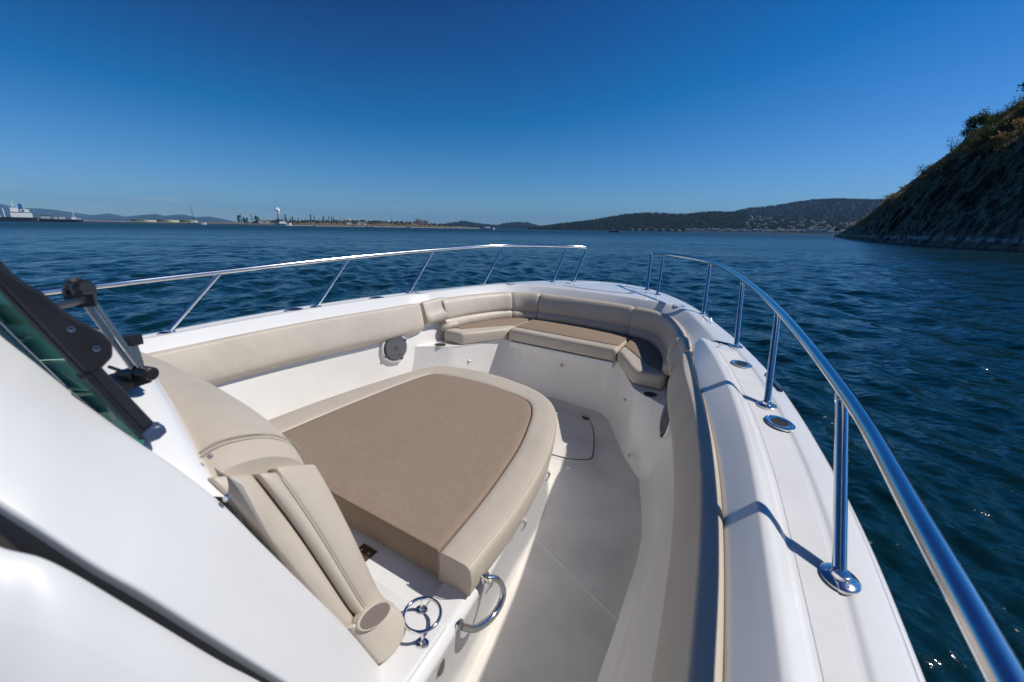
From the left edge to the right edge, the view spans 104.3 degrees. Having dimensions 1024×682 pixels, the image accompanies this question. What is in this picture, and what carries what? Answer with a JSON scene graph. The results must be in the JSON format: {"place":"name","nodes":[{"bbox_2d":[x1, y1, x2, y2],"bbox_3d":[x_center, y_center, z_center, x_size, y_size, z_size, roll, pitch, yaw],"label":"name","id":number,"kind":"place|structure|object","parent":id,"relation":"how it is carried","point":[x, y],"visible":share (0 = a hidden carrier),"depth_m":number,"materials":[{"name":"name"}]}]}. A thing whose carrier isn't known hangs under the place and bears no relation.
{"place":"outdoors","nodes":[
{"label":"outdoors","id":0,"kind":"place"},
{"bbox_2d":[0,204,140,219],"bbox_3d":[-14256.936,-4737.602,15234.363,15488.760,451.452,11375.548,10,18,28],"label":"mountain range","id":1,"kind":"structure","parent":0,"point":[37,212],"depth_m":10552.98,"materials":[{"name":"stone"}]},
{"bbox_2d":[87,214,233,221],"bbox_3d":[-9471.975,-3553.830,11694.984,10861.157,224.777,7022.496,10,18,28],"label":"mountain range","id":2,"kind":"structure","parent":0,"point":[179,217],"depth_m":8582.83,"materials":[{"name":"grey stone"}]},
{"bbox_2d":[200,221,476,227],"bbox_3d":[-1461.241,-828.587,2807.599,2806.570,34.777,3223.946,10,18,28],"label":"distant shoreline","id":3,"kind":"structure","parent":0,"point":[379,224],"depth_m":2203.58,"materials":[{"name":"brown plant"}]},
{"bbox_2d":[139,220,156,221],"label":"storage tank","id":4,"kind":"object","parent":3,"relation":"on","point":[148,220],"visible":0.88,"depth_m":1746.24,"materials":[{"name":"beige metal"}]},
{"bbox_2d":[163,220,178,222],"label":"storage tank","id":5,"kind":"object","parent":3,"relation":"on","point":[165,221],"visible":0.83,"depth_m":1793.83,"materials":[{"name":"beige metal"}]},
{"bbox_2d":[252,219,455,226],"bbox_3d":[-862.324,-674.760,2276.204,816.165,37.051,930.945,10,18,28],"label":"shore trees","id":6,"kind":"object","parent":3,"relation":"on","point":[375,221],"visible":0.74,"depth_m":2319.73,"materials":[{"name":"green plant"}]},
{"bbox_2d":[251,224,479,228],"bbox_3d":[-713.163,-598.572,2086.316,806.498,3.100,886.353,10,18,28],"label":"beach","id":7,"kind":"structure","parent":0,"point":[376,226],"depth_m":2144.34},
{"bbox_2d":[446,221,536,228],"bbox_3d":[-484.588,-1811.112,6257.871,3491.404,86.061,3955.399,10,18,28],"label":"island","id":8,"kind":"structure","parent":0,"point":[496,226],"depth_m":4673.26,"materials":[{"name":"green plant"}]},
{"bbox_2d":[441,220,540,227],"bbox_3d":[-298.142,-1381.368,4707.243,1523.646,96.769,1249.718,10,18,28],"label":"forest","id":9,"kind":"object","parent":8,"relation":"on","point":[491,226],"visible":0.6,"depth_m":4775.87,"materials":[{"name":"green plant"}]},
{"bbox_2d":[0,221,1023,681],"bbox_3d":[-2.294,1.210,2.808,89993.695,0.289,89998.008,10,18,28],"label":"sea","id":10,"kind":"structure","parent":0,"point":[920,347],"depth_m":10.83,"materials":[{"name":"teal liquid"}]},
{"bbox_2d":[0,201,37,221],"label":"tanker ship","id":11,"kind":"object","parent":10,"relation":"on","point":[21,217],"visible":0.94,"depth_m":1130.60,"materials":[{"name":"grey metal"}]},
{"bbox_2d":[39,211,83,222],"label":"tanker ship","id":12,"kind":"object","parent":10,"relation":"on","point":[45,218],"visible":0.92,"depth_m":1219.64,"materials":[{"name":"grey metal"}]},
{"bbox_2d":[38,220,273,224],"bbox_3d":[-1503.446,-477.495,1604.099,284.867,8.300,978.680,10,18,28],"label":"pier","id":13,"kind":"structure","parent":10,"relation":"in","point":[168,222],"depth_m":1695.59,"materials":[{"name":"beige concrete"}]},
{"bbox_2d":[274,220,291,225],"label":"motor yacht","id":14,"kind":"object","parent":10,"relation":"on","point":[281,223],"visible":1,"depth_m":1171.29,"materials":[{"name":"white paint"}]},
{"bbox_2d":[480,225,494,229],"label":"cabin cruiser","id":15,"kind":"object","parent":10,"relation":"on","point":[486,228],"visible":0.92,"depth_m":536.03,"materials":[{"name":"white paint"}]},
{"bbox_2d":[0,244,1023,681],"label":"motor boat","id":16,"kind":"object","parent":10,"relation":"on","point":[132,548],"visible":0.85,"depth_m":0.79,"materials":[{"name":"white plastic"}]},
{"bbox_2d":[140,351,405,663],"bbox_3d":[-0.859,0.370,1.055,1.253,0.658,0.301,10,18,28],"label":"console backrest","id":17,"kind":"object","parent":16,"relation":"on","point":[256,455],"visible":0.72,"depth_m":0.79,"materials":[{"name":"beige leather"}]},
{"bbox_2d":[147,303,423,384],"bbox_3d":[-1.739,0.194,1.905,0.224,0.294,3.392,11,19,32],"label":"coaming bolster","id":18,"kind":"object","parent":16,"relation":"on","point":[220,360],"visible":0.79,"depth_m":2.45,"materials":[{"name":"leather"}]},
{"bbox_2d":[268,366,556,596],"bbox_3d":[-0.333,0.400,1.881,1.234,0.144,1.259,10,18,28],"label":"sun pad","id":19,"kind":"object","parent":16,"relation":"on","point":[439,472],"visible":0.94,"depth_m":1.53,"materials":[{"name":"beige fabric"}]},
{"bbox_2d":[420,297,447,325],"bbox_3d":[-0.633,-0.248,3.329,0.112,0.213,0.257,16,21,42],"label":"end bolster","id":20,"kind":"object","parent":16,"relation":"on","point":[433,311],"visible":0.94,"depth_m":3.28,"materials":[{"name":"leather"}]},
{"bbox_2d":[439,292,511,326],"bbox_3d":[-0.316,-0.292,3.654,0.810,0.278,0.165,-13,21,-41],"label":"backrest cushion","id":21,"kind":"object","parent":16,"relation":"attached to","point":[466,309],"visible":0.88,"depth_m":3.62,"materials":[{"name":"leather"}]},
{"bbox_2d":[445,318,529,343],"bbox_3d":[-0.157,-0.109,3.629,0.345,0.127,0.961,14,21,39],"label":"seat cushion","id":22,"kind":"object","parent":16,"relation":"on","point":[488,330],"visible":0.83,"depth_m":3.43,"materials":[{"name":"beige leather"}]},
{"bbox_2d":[440,321,457,331],"bbox_3d":[-0.539,-0.125,3.396,0.154,0.080,0.066,-11,20,-36],"label":"seat end roll","id":23,"kind":"object","parent":22,"relation":"on","point":[453,324],"visible":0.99,"depth_m":3.37,"materials":[{"name":"leather"}]},
{"bbox_2d":[511,292,539,319],"bbox_3d":[0.125,-0.341,3.897,0.300,0.273,0.139,1,16,1],"label":"backrest cushion","id":24,"kind":"object","parent":16,"relation":"attached to","point":[524,304],"visible":0.83,"depth_m":3.85,"materials":[{"name":"beige leather"}]},
{"bbox_2d":[509,319,631,360],"bbox_3d":[0.511,-0.035,3.493,0.961,0.143,0.531,10,18,28],"label":"seat cushion","id":25,"kind":"object","parent":16,"relation":"on","point":[593,342],"visible":0.87,"depth_m":3.34,"materials":[{"name":"beige leather"}]},
{"bbox_2d":[537,294,633,333],"bbox_3d":[0.662,-0.254,3.691,0.918,0.292,0.160,10,18,28],"label":"backrest cushion","id":26,"kind":"object","parent":16,"relation":"attached to","point":[609,316],"visible":0.84,"depth_m":3.65,"materials":[{"name":"beige leather"}]},
{"bbox_2d":[617,337,667,388],"bbox_3d":[0.980,0.127,3.019,0.345,0.118,0.961,6,16,17],"label":"seat cushion","id":27,"kind":"object","parent":16,"relation":"on","point":[640,361],"visible":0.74,"depth_m":2.77,"materials":[{"name":"beige leather"}]},
{"bbox_2d":[628,307,686,375],"bbox_3d":[1.124,-0.028,2.993,0.268,0.274,1.049,1,16,2],"label":"backrest cushion","id":28,"kind":"object","parent":16,"relation":"attached to","point":[662,332],"visible":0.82,"depth_m":3.15,"materials":[{"name":"beige leather"}]},
{"bbox_2d":[667,336,692,373],"bbox_3d":[1.022,0.095,2.442,0.119,0.214,0.255,5,16,15],"label":"end bolster","id":29,"kind":"object","parent":16,"relation":"on","point":[679,349],"visible":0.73,"depth_m":2.39,"materials":[{"name":"beige leather"}]},
{"bbox_2d":[651,352,723,681],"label":"coaming bolster","id":30,"kind":"object","parent":16,"relation":"on","point":[690,644],"visible":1,"depth_m":0.95,"materials":[{"name":"beige leather"}]},
{"bbox_2d":[686,231,838,233],"bbox_3d":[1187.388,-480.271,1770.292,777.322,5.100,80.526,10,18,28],"label":"breakwater","id":31,"kind":"object","parent":10,"relation":"in","point":[766,232],"visible":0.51,"depth_m":1811.12,"materials":[{"name":"grey stone"}]},
{"bbox_2d":[0,0,1023,225],"label":"sky","id":32,"kind":"structure","parent":0,"point":[538,112],"materials":[{"name":"blue"}]},
{"bbox_2d":[537,212,846,231],"bbox_3d":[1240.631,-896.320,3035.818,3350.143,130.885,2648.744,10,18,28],"label":"hill","id":33,"kind":"structure","parent":0,"point":[669,225],"depth_m":2226.86,"materials":[{"name":"green plant"}]},
{"bbox_2d":[528,211,852,230],"bbox_3d":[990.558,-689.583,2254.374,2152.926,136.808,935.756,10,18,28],"label":"forest","id":34,"kind":"object","parent":33,"relation":"on","point":[646,221],"visible":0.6,"depth_m":2301.18,"materials":[{"name":"green plant"}]},
{"bbox_2d":[805,229,827,232],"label":"boat shed","id":35,"kind":"object","parent":33,"relation":"on","point":[814,231],"visible":0.82,"depth_m":1736.92,"materials":[{"name":"grey"}]},
{"bbox_2d":[738,201,875,221],"bbox_3d":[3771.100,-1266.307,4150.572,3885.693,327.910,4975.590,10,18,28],"label":"hill","id":36,"kind":"structure","parent":0,"point":[825,215],"depth_m":3356.77,"materials":[{"name":"green plant"}]},
{"bbox_2d":[732,198,884,222],"bbox_3d":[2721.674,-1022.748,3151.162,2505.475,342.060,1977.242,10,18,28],"label":"forest","id":37,"kind":"object","parent":36,"relation":"on","point":[836,215],"visible":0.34,"depth_m":3446.24,"materials":[{"name":"green plant"}]},
{"bbox_2d":[834,105,1023,250],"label":"rocky hillside","id":38,"kind":"structure","parent":0,"point":[957,209],"depth_m":77.08,"materials":[{"name":"grey stone"}]},
{"bbox_2d":[883,193,894,203],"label":"bush","id":39,"kind":"object","parent":38,"relation":"on","point":[886,202],"visible":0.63,"depth_m":119.39,"materials":[{"name":"green plant"}]},
{"bbox_2d":[917,164,926,172],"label":"bush","id":40,"kind":"object","parent":38,"relation":"on","point":[921,168],"visible":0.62,"depth_m":116.48,"materials":[{"name":"green plant"}]},
{"bbox_2d":[926,167,942,178],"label":"bush","id":41,"kind":"object","parent":38,"relation":"on","point":[935,173],"visible":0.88,"depth_m":95.42,"materials":[{"name":"green plant"}]},
{"bbox_2d":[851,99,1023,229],"bbox_3d":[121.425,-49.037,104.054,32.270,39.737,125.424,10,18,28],"label":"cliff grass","id":42,"kind":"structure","parent":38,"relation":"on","point":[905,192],"depth_m":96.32,"materials":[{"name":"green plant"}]},
{"bbox_2d":[938,154,952,168],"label":"bush","id":43,"kind":"object","parent":38,"relation":"on","point":[944,158],"visible":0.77,"depth_m":94.98,"materials":[{"name":"green plant"}]},
{"bbox_2d":[945,136,959,152],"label":"tree","id":44,"kind":"object","parent":38,"relation":"on","point":[950,150],"visible":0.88,"depth_m":108.24,"materials":[{"name":"green plant"}]},
{"bbox_2d":[948,142,964,154],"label":"bush","id":45,"kind":"object","parent":38,"relation":"on","point":[961,146],"visible":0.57,"depth_m":94.13,"materials":[{"name":"green plant"}]},
{"bbox_2d":[951,147,966,153],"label":"bush","id":46,"kind":"object","parent":38,"relation":"on","point":[963,151],"visible":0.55,"depth_m":89.16,"materials":[{"name":"green plant"}]},
{"bbox_2d":[958,125,978,139],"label":"tree","id":47,"kind":"object","parent":38,"relation":"on","point":[964,132],"visible":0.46,"depth_m":106.11,"materials":[{"name":"green plant"}]},
{"bbox_2d":[957,153,980,163],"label":"bush","id":48,"kind":"object","parent":38,"relation":"on","point":[968,157],"visible":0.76,"depth_m":81.99,"materials":[{"name":"green plant"}]},
{"bbox_2d":[961,135,978,150],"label":"bush","id":49,"kind":"object","parent":38,"relation":"on","point":[970,146],"visible":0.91,"depth_m":85.75,"materials":[{"name":"green plant"}]},
{"bbox_2d":[961,113,989,130],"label":"tree","id":50,"kind":"object","parent":38,"relation":"on","point":[970,121],"visible":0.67,"depth_m":105.53,"materials":[{"name":"green plant"}]},
{"bbox_2d":[973,129,985,140],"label":"bush","id":51,"kind":"object","parent":38,"relation":"on","point":[981,134],"visible":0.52,"depth_m":86.43,"materials":[{"name":"green plant"}]},
{"bbox_2d":[978,124,991,139],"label":"bush","id":52,"kind":"object","parent":38,"relation":"on","point":[984,132],"visible":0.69,"depth_m":85.20,"materials":[{"name":"green plant"}]},
{"bbox_2d":[975,106,998,127],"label":"tree","id":53,"kind":"object","parent":38,"relation":"on","point":[984,115],"visible":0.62,"depth_m":102.75,"materials":[{"name":"green plant"}]},
{"bbox_2d":[986,139,999,149],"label":"bush","id":54,"kind":"object","parent":38,"relation":"on","point":[997,140],"visible":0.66,"depth_m":78.30,"materials":[{"name":"green plant"}]},
{"bbox_2d":[981,118,1010,139],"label":"bush","id":55,"kind":"object","parent":38,"relation":"on","point":[992,131],"visible":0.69,"depth_m":81.14,"materials":[{"name":"green plant"}]},
{"bbox_2d":[993,141,1004,153],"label":"bush","id":56,"kind":"object","parent":38,"relation":"on","point":[1003,147],"visible":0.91,"depth_m":74.21,"materials":[{"name":"green plant"}]},
{"bbox_2d":[994,109,1009,122],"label":"bush","id":57,"kind":"object","parent":38,"relation":"on","point":[1002,115],"visible":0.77,"depth_m":89.20,"materials":[{"name":"green plant"}]},
{"bbox_2d":[992,117,1019,129],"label":"bush","id":58,"kind":"object","parent":38,"relation":"on","point":[1006,120],"visible":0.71,"depth_m":81.37,"materials":[{"name":"green plant"}]},
{"bbox_2d":[989,126,1023,142],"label":"bush","id":59,"kind":"object","parent":38,"relation":"on","point":[1007,133],"visible":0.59,"depth_m":75.53,"materials":[{"name":"brown plant"}]},
{"bbox_2d":[996,131,1021,142],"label":"bush","id":60,"kind":"object","parent":38,"relation":"on","point":[1011,137],"visible":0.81,"depth_m":72.82,"materials":[{"name":"brown plant"}]},
{"bbox_2d":[1005,116,1023,129],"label":"bush","id":61,"kind":"object","parent":38,"relation":"on","point":[1020,123],"visible":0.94,"depth_m":75.74,"materials":[{"name":"brown plant"}]},
{"bbox_2d":[1008,107,1023,117],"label":"bush","id":62,"kind":"object","parent":38,"relation":"on","point":[1018,111],"visible":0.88,"depth_m":80.51,"materials":[{"name":"green plant"}]},
{"bbox_2d":[1013,80,1023,97],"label":"tree","id":63,"kind":"object","parent":38,"relation":"on","point":[1018,85],"visible":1,"depth_m":95.41,"materials":[{"name":"green plant"}]}
]}

